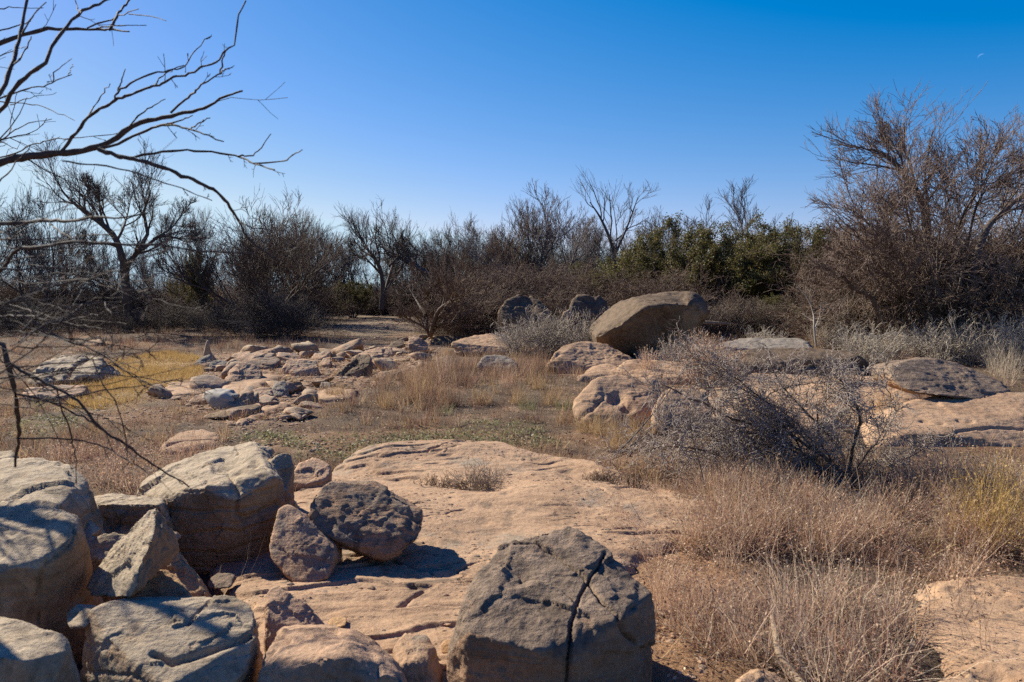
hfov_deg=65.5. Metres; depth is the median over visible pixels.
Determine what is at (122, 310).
shrub
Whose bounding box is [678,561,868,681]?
grass tuft
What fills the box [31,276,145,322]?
shrub
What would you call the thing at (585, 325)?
shrub
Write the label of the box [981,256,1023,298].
shrub
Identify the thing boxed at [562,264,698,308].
shrub
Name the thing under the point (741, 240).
juniper tree
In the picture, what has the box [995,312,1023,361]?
shrub
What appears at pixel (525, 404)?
grass tuft
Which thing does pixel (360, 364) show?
rock
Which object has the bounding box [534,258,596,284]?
shrub
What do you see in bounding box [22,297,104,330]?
shrub
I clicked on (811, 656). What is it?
grass tuft
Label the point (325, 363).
rock
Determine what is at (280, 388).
rock
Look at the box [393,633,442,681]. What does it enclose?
rock
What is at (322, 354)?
rock
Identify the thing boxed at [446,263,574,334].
shrub
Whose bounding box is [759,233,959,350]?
shrub
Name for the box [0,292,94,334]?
shrub
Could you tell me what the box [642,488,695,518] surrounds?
grass tuft
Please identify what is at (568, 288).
shrub
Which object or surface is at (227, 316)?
shrub
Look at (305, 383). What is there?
flat stone
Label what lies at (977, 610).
grass tuft
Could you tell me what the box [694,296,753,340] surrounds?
shrub
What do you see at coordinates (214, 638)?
boulder
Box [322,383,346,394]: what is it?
grass tuft
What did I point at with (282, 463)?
rock
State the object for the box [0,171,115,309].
bare tree
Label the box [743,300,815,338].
shrub
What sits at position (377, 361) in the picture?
flat stone
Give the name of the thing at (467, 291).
shrub
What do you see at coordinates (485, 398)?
grass tuft
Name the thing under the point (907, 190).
bare tree
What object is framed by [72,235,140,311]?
bare tree
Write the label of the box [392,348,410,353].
flat stone
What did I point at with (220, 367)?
flat stone
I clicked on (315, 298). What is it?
shrub
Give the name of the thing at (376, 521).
boulder
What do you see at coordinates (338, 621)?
stone
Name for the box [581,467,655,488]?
shrub
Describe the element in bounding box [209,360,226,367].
rock
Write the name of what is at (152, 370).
yellow grass
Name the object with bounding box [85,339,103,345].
rock
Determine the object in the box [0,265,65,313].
shrub
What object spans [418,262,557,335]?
shrub
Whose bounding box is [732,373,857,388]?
rock
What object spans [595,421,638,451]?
grass tuft
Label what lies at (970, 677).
rock
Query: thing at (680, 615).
grass tuft
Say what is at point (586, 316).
shrub
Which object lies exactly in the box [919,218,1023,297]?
shrub
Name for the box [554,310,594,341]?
shrub
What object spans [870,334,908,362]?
shrub
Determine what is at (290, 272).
bare tree
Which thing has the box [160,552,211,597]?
rock
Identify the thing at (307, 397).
flat stone
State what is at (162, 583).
rock
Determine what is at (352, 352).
flat stone
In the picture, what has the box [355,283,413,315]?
shrub
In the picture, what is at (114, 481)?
grass tuft
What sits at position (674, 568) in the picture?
grass tuft
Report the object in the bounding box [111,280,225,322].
shrub
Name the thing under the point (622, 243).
bare tree
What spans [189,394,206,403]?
rock
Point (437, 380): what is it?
dry grass
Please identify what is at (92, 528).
stone
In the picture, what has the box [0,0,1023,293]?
sky
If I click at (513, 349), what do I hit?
shrub
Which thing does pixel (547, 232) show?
bare tree
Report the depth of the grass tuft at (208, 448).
7.78 m
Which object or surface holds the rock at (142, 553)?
on the boulder at (214, 638)
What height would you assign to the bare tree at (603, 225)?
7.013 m
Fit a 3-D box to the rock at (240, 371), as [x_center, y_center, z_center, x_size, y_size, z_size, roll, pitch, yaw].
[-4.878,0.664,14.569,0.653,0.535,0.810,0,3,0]
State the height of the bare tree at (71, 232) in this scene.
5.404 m
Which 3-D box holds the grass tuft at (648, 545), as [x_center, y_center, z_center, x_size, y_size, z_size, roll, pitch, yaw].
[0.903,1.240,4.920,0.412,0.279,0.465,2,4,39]
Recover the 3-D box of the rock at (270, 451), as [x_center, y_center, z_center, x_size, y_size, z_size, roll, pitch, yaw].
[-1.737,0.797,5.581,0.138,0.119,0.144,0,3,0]
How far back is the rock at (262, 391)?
12.81 m
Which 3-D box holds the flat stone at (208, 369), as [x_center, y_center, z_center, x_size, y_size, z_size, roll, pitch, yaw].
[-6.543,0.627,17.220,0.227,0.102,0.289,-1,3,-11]
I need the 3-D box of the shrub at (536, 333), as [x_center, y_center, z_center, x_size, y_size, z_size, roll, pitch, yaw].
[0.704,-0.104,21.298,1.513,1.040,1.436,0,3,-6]
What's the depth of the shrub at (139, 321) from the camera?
30.42 m
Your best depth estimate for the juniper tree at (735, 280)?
27.99 m
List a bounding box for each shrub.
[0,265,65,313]
[0,276,68,308]
[0,292,29,331]
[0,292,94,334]
[0,294,75,329]
[11,282,90,302]
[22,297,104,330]
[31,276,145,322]
[34,293,103,317]
[40,288,86,308]
[60,273,163,310]
[62,301,116,328]
[66,299,140,333]
[72,298,120,323]
[86,306,166,333]
[97,275,185,316]
[106,303,147,323]
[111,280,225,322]
[126,303,188,332]
[133,293,179,325]
[143,290,222,331]
[144,273,268,324]
[149,298,233,332]
[175,280,294,340]
[180,269,303,300]
[192,303,247,331]
[193,298,231,322]
[204,290,252,323]
[210,274,337,323]
[221,273,340,340]
[252,290,346,338]
[261,286,330,327]
[278,276,373,320]
[288,282,351,314]
[298,296,346,326]
[329,282,378,314]
[334,279,394,314]
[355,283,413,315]
[374,274,419,312]
[385,288,424,315]
[389,269,482,333]
[404,267,524,335]
[405,276,551,337]
[413,474,468,489]
[414,267,533,334]
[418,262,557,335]
[420,255,504,288]
[436,285,503,338]
[438,454,510,491]
[440,258,629,335]
[441,259,578,334]
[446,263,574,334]
[452,277,565,336]
[458,300,500,335]
[467,287,570,329]
[474,268,573,309]
[480,255,629,299]
[482,280,612,329]
[488,287,570,326]
[488,323,535,355]
[490,313,552,356]
[510,307,579,357]
[516,304,581,352]
[518,318,562,352]
[526,254,596,283]
[526,268,613,310]
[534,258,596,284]
[536,320,585,350]
[538,316,589,347]
[539,258,631,287]
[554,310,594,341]
[556,316,592,345]
[559,254,614,276]
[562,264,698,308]
[563,278,632,297]
[570,319,599,342]
[573,306,602,333]
[574,278,658,296]
[576,313,596,341]
[577,306,609,327]
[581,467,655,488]
[589,254,766,340]
[627,269,746,312]
[648,490,702,509]
[656,332,698,361]
[675,334,717,363]
[694,292,771,343]
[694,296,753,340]
[703,329,736,348]
[707,289,792,339]
[709,302,759,337]
[735,324,774,337]
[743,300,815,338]
[744,202,1023,339]
[744,307,777,336]
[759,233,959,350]
[761,329,788,337]
[765,218,1023,338]
[772,267,924,343]
[792,215,1023,328]
[796,199,1023,322]
[800,288,943,349]
[801,247,974,345]
[801,322,844,349]
[808,200,1023,344]
[819,235,1023,347]
[827,317,878,356]
[832,319,906,364]
[839,327,863,357]
[865,287,1022,340]
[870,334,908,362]
[875,266,1023,339]
[875,332,917,362]
[880,246,1023,339]
[890,329,942,355]
[892,314,974,357]
[899,242,1023,344]
[906,313,987,364]
[910,244,1023,338]
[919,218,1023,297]
[922,222,1023,315]
[922,318,1011,365]
[942,309,1023,367]
[945,236,1023,291]
[954,226,1023,312]
[956,217,1023,347]
[961,227,1023,271]
[975,328,1019,361]
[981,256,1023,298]
[986,210,1021,248]
[988,315,1023,363]
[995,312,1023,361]
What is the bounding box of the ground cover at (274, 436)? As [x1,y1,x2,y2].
[7,411,561,460]
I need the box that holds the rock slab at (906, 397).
[700,375,918,436]
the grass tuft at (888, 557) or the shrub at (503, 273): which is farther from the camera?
the shrub at (503, 273)
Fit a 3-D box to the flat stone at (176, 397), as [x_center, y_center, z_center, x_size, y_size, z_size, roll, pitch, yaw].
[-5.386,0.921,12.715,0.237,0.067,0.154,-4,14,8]
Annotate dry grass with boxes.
[0,323,1023,495]
[631,433,1023,594]
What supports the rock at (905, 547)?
on the ground at (660, 666)
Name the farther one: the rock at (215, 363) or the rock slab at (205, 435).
the rock at (215, 363)
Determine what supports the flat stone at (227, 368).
on the ground at (660, 666)
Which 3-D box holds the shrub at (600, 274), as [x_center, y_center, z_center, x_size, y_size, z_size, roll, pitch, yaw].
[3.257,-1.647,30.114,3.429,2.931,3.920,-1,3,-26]
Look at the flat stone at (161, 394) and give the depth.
12.94 m
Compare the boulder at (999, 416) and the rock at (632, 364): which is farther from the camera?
the rock at (632, 364)
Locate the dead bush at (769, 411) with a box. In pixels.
[584,316,970,497]
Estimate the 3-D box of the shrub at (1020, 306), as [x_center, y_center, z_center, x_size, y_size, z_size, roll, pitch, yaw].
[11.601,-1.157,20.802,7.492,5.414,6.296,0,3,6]
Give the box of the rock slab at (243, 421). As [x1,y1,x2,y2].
[235,402,291,425]
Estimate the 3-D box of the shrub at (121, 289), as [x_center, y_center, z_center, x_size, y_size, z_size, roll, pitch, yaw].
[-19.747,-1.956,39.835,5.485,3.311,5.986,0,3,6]
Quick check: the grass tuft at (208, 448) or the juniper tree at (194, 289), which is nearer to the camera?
the grass tuft at (208, 448)
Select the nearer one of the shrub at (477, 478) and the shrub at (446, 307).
the shrub at (477, 478)
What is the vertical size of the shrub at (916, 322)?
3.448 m
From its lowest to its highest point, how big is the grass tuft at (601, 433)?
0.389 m
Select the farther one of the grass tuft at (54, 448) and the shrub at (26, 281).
the shrub at (26, 281)
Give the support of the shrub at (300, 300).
on the ground at (660, 666)
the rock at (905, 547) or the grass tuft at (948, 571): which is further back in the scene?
the rock at (905, 547)
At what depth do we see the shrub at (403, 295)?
51.04 m
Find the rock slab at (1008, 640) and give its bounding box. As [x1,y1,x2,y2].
[908,575,1023,681]
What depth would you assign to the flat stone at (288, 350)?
21.07 m
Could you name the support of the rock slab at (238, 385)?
on the ground at (660, 666)
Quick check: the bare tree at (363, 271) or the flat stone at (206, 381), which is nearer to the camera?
the flat stone at (206, 381)
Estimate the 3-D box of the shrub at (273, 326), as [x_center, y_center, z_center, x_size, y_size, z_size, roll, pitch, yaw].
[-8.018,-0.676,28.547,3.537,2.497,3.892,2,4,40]
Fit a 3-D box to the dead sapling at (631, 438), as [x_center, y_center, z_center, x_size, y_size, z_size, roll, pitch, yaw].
[1.511,0.573,8.114,0.906,1.195,0.801,-2,3,-30]
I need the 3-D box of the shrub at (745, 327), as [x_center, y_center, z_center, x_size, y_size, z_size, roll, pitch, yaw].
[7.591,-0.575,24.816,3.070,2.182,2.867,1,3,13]
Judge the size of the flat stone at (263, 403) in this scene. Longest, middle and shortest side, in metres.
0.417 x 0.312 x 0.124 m
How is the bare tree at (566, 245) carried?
on the ground at (660, 666)
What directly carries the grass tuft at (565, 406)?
on the ground at (660, 666)
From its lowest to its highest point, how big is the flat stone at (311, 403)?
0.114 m
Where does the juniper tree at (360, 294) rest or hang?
on the ground at (660, 666)
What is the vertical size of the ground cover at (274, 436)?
0.165 m
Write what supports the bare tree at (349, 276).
on the ground at (660, 666)
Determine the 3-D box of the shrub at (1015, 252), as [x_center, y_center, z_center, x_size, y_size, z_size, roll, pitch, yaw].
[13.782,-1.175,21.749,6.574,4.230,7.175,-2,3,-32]
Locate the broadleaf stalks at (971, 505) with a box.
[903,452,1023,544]
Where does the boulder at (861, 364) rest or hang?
on the ground at (660, 666)
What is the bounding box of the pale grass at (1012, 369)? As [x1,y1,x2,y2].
[701,307,1023,378]
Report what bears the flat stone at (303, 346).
on the ground at (660, 666)
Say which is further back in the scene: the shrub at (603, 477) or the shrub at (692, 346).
the shrub at (692, 346)
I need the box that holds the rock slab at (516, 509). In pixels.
[209,439,710,681]
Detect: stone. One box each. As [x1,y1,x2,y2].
[66,604,96,628]
[84,520,100,537]
[148,384,171,397]
[169,396,181,399]
[174,531,180,539]
[189,375,230,388]
[203,367,214,371]
[203,404,261,419]
[208,573,236,588]
[215,365,225,370]
[221,361,239,379]
[226,391,253,408]
[226,408,252,419]
[239,384,254,393]
[240,345,267,352]
[242,391,258,404]
[255,401,279,406]
[259,395,275,400]
[266,381,297,392]
[270,347,293,352]
[272,345,284,352]
[275,415,291,419]
[283,407,313,414]
[290,413,302,419]
[291,341,319,352]
[293,393,317,403]
[299,351,314,357]
[300,401,323,407]
[301,382,311,386]
[302,388,317,394]
[309,589,327,592]
[311,381,323,385]
[312,377,333,384]
[318,348,332,353]
[328,617,346,626]
[331,339,363,353]
[331,357,344,361]
[336,351,350,357]
[344,350,361,355]
[372,358,396,370]
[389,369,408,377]
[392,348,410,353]
[393,358,409,360]
[398,337,408,340]
[408,352,431,360]
[418,334,427,339]
[441,640,449,653]
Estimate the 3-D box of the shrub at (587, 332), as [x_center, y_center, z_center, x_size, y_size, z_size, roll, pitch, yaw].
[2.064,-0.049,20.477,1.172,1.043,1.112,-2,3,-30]
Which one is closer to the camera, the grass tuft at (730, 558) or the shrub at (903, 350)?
the grass tuft at (730, 558)
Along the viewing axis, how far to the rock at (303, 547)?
4.41 m
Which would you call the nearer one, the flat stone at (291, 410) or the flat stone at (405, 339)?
the flat stone at (291, 410)
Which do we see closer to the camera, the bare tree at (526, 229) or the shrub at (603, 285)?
the shrub at (603, 285)
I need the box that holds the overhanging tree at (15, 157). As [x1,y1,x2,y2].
[0,0,351,493]
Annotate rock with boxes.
[0,450,18,458]
[22,384,91,401]
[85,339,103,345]
[86,509,178,596]
[86,532,125,602]
[127,570,192,597]
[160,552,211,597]
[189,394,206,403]
[195,354,211,365]
[202,388,239,409]
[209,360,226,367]
[225,362,262,382]
[232,351,251,356]
[234,349,276,360]
[241,356,280,368]
[253,387,273,396]
[258,446,274,456]
[263,586,323,652]
[268,452,294,506]
[269,504,341,581]
[272,381,288,396]
[277,352,300,360]
[280,375,303,391]
[282,358,319,375]
[294,457,331,491]
[311,350,331,359]
[319,357,331,367]
[320,382,331,389]
[336,354,372,376]
[352,347,383,358]
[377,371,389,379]
[384,347,393,355]
[387,340,404,348]
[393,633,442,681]
[408,337,427,352]
[430,336,460,345]
[477,355,517,370]
[512,345,540,356]
[562,310,573,329]
[617,359,688,370]
[633,343,685,358]
[638,352,679,360]
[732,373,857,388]
[735,668,785,681]
[831,379,880,389]
[891,545,922,551]
[897,349,943,359]
[939,673,978,681]
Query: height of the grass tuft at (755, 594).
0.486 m
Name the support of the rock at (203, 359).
on the ground at (660, 666)
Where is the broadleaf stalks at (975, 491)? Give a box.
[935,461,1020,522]
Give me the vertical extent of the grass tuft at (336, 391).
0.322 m
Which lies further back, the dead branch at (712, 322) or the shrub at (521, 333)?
the dead branch at (712, 322)
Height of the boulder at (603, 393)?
0.729 m
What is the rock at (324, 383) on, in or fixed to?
on the ground at (660, 666)
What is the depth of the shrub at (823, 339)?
19.86 m
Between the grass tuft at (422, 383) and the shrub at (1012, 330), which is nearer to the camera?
the grass tuft at (422, 383)
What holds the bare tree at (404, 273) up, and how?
on the ground at (660, 666)
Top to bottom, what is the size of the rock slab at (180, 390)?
0.361 m
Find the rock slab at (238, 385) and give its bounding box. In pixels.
[222,374,282,393]
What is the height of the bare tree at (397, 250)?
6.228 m
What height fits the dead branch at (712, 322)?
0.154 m
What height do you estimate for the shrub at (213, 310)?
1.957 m
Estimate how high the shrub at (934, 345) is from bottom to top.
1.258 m
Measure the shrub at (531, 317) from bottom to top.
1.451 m
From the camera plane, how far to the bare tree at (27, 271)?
42.67 m
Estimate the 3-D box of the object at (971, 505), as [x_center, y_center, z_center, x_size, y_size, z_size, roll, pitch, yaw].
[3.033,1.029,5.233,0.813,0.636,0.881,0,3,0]
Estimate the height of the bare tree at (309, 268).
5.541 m
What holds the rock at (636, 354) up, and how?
on the ground at (660, 666)
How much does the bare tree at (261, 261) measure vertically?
5.528 m
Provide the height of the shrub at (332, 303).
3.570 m
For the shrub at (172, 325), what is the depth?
31.15 m
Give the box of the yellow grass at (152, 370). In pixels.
[61,349,205,408]
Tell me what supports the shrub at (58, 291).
on the ground at (660, 666)
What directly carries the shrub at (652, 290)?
on the ground at (660, 666)
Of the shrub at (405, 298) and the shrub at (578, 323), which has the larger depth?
the shrub at (405, 298)
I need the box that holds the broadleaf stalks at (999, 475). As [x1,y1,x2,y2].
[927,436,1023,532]
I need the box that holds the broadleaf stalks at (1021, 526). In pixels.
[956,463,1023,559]
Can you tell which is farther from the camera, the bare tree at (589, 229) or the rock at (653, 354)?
the bare tree at (589, 229)
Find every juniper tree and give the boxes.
[166,248,213,324]
[326,280,375,317]
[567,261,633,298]
[594,224,720,290]
[606,210,726,305]
[681,209,826,308]
[691,215,850,314]
[705,229,804,295]
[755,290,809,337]
[778,233,830,312]
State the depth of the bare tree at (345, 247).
51.30 m
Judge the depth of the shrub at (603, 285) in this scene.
28.83 m
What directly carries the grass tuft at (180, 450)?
on the ground at (660, 666)
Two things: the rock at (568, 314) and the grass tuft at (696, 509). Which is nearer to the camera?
the grass tuft at (696, 509)
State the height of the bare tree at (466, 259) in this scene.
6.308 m
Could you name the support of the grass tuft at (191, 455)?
on the ground at (660, 666)
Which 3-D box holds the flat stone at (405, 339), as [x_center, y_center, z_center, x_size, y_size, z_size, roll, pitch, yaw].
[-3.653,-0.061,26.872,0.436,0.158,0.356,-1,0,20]
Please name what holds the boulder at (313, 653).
on the ground at (660, 666)
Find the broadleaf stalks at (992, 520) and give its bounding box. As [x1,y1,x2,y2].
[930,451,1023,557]
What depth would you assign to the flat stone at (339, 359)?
18.70 m
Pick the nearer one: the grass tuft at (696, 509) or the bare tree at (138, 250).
the grass tuft at (696, 509)
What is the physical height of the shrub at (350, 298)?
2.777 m
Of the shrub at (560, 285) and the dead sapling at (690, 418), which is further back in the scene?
the shrub at (560, 285)
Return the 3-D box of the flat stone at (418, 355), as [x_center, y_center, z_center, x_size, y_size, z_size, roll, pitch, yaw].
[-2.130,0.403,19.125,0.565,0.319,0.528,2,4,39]
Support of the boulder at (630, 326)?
on the rock slab at (603, 368)
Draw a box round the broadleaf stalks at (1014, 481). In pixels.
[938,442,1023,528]
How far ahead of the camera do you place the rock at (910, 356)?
17.78 m
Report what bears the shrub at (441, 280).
on the ground at (660, 666)
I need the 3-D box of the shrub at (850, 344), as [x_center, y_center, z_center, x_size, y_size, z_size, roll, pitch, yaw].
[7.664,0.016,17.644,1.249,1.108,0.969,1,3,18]
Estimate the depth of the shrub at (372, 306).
47.70 m
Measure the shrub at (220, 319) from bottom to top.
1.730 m
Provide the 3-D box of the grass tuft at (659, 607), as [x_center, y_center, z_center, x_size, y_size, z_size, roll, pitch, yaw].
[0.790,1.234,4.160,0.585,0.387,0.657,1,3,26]
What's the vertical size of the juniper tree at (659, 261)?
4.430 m
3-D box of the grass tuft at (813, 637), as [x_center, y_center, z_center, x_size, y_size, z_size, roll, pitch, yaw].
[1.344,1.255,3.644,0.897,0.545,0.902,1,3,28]
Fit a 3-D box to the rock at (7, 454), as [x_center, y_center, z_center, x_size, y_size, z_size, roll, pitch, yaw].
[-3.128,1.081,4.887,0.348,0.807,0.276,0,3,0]
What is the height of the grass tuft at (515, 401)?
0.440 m
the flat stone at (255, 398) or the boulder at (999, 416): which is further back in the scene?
the flat stone at (255, 398)
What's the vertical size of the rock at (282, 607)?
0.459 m
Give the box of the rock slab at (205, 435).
[159,429,219,454]
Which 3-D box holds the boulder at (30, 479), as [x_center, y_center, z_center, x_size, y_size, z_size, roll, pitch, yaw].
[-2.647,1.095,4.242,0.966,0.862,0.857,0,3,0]
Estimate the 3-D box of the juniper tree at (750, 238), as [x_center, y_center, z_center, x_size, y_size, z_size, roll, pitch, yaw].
[9.465,-2.304,28.644,6.260,4.212,5.095,0,3,9]
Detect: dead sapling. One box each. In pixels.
[614,339,719,456]
[667,407,710,493]
[796,272,826,345]
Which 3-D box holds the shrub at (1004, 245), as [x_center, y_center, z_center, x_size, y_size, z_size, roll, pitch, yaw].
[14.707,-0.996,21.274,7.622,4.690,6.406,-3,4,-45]
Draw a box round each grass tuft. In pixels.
[18,436,108,462]
[31,395,55,410]
[41,432,110,461]
[62,430,157,464]
[63,449,147,483]
[82,431,185,475]
[86,454,162,492]
[103,460,172,494]
[138,423,202,465]
[158,420,212,459]
[189,426,228,456]
[241,521,267,578]
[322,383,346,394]
[325,383,349,395]
[373,385,406,409]
[407,372,434,392]
[432,401,455,415]
[461,384,493,404]
[503,378,541,404]
[513,393,540,410]
[525,368,549,389]
[537,376,575,405]
[549,392,572,409]
[568,407,604,432]
[572,408,630,436]
[590,480,656,519]
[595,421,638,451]
[596,409,641,442]
[606,467,652,495]
[609,498,675,534]
[613,408,665,436]
[620,520,684,561]
[628,535,712,613]
[632,345,672,369]
[634,555,755,640]
[641,470,679,491]
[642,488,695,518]
[643,537,713,589]
[652,537,798,645]
[654,509,711,550]
[656,462,712,492]
[656,556,806,674]
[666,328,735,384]
[675,494,714,521]
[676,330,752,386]
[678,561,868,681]
[683,557,814,628]
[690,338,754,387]
[690,519,773,570]
[709,532,899,636]
[712,577,937,681]
[718,553,912,681]
[743,499,804,541]
[756,509,950,633]
[764,577,1016,681]
[774,483,837,528]
[780,569,974,681]
[800,534,980,652]
[834,499,888,551]
[853,504,936,567]
[864,397,898,414]
[866,386,914,407]
[914,537,984,619]
[916,526,995,605]
[939,559,1022,648]
[969,532,1023,596]
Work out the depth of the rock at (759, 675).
3.25 m
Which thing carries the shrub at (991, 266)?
on the ground at (660, 666)
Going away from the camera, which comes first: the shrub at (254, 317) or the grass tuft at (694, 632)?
the grass tuft at (694, 632)
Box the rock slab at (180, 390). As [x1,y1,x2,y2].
[165,382,211,395]
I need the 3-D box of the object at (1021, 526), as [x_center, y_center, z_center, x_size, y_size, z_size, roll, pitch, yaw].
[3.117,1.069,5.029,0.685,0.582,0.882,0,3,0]
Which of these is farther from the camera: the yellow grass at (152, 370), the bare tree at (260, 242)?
the bare tree at (260, 242)
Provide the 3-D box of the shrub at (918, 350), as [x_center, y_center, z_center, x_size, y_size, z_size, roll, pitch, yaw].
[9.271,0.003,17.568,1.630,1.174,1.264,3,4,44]
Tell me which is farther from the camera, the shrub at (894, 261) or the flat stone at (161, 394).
the shrub at (894, 261)
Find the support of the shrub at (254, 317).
on the ground at (660, 666)
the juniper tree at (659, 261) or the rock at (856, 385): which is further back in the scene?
the juniper tree at (659, 261)
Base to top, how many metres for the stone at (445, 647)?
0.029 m
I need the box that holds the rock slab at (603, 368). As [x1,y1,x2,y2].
[576,356,708,384]
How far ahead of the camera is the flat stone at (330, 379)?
14.60 m
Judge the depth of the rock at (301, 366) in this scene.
15.90 m
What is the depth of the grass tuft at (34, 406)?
11.88 m
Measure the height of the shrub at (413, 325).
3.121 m
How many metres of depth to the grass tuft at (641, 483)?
6.31 m
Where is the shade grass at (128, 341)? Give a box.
[0,322,354,356]
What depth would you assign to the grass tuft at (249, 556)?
4.46 m
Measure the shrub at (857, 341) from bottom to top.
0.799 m
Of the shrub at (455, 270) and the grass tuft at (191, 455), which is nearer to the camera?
the grass tuft at (191, 455)
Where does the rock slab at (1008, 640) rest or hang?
on the ground at (660, 666)
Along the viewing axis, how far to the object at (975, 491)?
5.46 m
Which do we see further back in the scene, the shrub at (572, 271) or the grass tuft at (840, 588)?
the shrub at (572, 271)
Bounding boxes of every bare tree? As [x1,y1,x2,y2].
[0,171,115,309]
[0,185,29,297]
[0,209,59,308]
[0,234,50,286]
[9,232,96,311]
[18,132,214,327]
[22,223,109,295]
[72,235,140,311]
[110,240,210,303]
[131,182,376,333]
[134,240,215,295]
[151,207,240,310]
[214,234,286,290]
[218,219,349,302]
[222,205,317,297]
[223,233,283,295]
[259,206,348,323]
[262,222,332,285]
[297,211,359,314]
[315,237,372,313]
[328,229,382,288]
[332,199,436,310]
[343,228,417,314]
[372,221,494,310]
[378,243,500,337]
[384,227,454,305]
[401,232,469,302]
[419,222,510,277]
[438,213,555,274]
[441,202,554,279]
[441,221,493,277]
[451,180,613,280]
[478,197,575,277]
[520,240,572,273]
[523,214,596,271]
[524,238,619,274]
[552,214,613,268]
[575,167,660,273]
[578,226,643,261]
[585,206,690,274]
[645,174,837,262]
[801,80,1023,338]
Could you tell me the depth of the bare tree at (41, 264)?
36.89 m
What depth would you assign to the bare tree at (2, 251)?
35.65 m
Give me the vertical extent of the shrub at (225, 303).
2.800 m
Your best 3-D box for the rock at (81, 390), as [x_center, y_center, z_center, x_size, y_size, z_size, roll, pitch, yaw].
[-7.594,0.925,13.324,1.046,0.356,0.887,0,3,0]
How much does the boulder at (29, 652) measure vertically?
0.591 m
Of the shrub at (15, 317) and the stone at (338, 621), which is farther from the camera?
the shrub at (15, 317)
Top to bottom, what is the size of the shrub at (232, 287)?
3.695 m
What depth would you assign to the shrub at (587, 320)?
22.07 m
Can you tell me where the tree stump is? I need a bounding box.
[203,340,218,360]
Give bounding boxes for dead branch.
[703,321,731,324]
[770,615,804,681]
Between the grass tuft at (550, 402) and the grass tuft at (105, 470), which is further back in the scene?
the grass tuft at (550, 402)
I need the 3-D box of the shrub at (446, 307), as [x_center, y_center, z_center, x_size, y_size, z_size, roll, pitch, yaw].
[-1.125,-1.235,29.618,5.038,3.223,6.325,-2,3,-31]
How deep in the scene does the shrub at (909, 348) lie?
17.89 m
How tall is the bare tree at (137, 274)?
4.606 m
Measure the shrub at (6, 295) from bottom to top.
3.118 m
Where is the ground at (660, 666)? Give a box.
[0,290,1023,681]
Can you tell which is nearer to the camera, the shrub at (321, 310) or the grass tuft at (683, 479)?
the grass tuft at (683, 479)
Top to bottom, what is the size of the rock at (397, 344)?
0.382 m
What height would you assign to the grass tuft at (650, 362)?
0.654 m
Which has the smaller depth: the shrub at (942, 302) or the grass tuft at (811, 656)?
the grass tuft at (811, 656)
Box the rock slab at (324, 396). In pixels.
[315,388,358,402]
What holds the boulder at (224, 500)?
on the ground at (660, 666)
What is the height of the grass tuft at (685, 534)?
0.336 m
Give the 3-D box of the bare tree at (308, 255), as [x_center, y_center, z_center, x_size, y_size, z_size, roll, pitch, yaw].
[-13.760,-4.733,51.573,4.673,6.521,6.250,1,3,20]
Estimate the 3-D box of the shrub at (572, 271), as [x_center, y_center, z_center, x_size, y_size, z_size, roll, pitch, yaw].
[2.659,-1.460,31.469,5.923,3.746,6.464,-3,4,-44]
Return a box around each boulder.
[0,457,106,535]
[0,499,103,664]
[0,617,80,681]
[27,355,121,386]
[80,595,262,681]
[94,493,173,534]
[136,441,298,573]
[257,624,406,681]
[308,480,422,561]
[447,526,655,681]
[451,333,526,356]
[498,295,552,339]
[546,341,634,373]
[569,294,607,335]
[572,374,660,427]
[589,291,709,355]
[651,387,712,435]
[716,338,812,353]
[725,347,869,376]
[852,392,1023,446]
[871,357,1010,398]
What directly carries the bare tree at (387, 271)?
on the ground at (660, 666)
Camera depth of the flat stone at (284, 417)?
10.79 m
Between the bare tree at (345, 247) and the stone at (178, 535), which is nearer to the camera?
the stone at (178, 535)
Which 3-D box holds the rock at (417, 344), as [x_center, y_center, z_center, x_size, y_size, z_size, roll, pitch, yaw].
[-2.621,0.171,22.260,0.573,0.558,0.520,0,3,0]
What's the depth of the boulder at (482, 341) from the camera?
20.98 m
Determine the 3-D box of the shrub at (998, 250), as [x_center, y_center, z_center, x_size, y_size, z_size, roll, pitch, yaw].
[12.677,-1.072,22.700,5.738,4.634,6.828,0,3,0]
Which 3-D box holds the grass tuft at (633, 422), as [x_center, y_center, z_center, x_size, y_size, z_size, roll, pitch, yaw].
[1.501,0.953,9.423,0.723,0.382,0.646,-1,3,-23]
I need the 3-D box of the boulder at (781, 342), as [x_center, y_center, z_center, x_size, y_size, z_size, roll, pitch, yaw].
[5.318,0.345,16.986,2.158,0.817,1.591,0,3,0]
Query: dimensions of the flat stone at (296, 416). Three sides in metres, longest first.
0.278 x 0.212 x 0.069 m
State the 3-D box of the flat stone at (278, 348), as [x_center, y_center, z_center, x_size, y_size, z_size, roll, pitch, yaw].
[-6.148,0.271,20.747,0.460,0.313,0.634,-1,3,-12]
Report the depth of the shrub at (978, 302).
18.68 m
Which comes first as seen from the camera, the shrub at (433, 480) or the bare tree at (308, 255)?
the shrub at (433, 480)

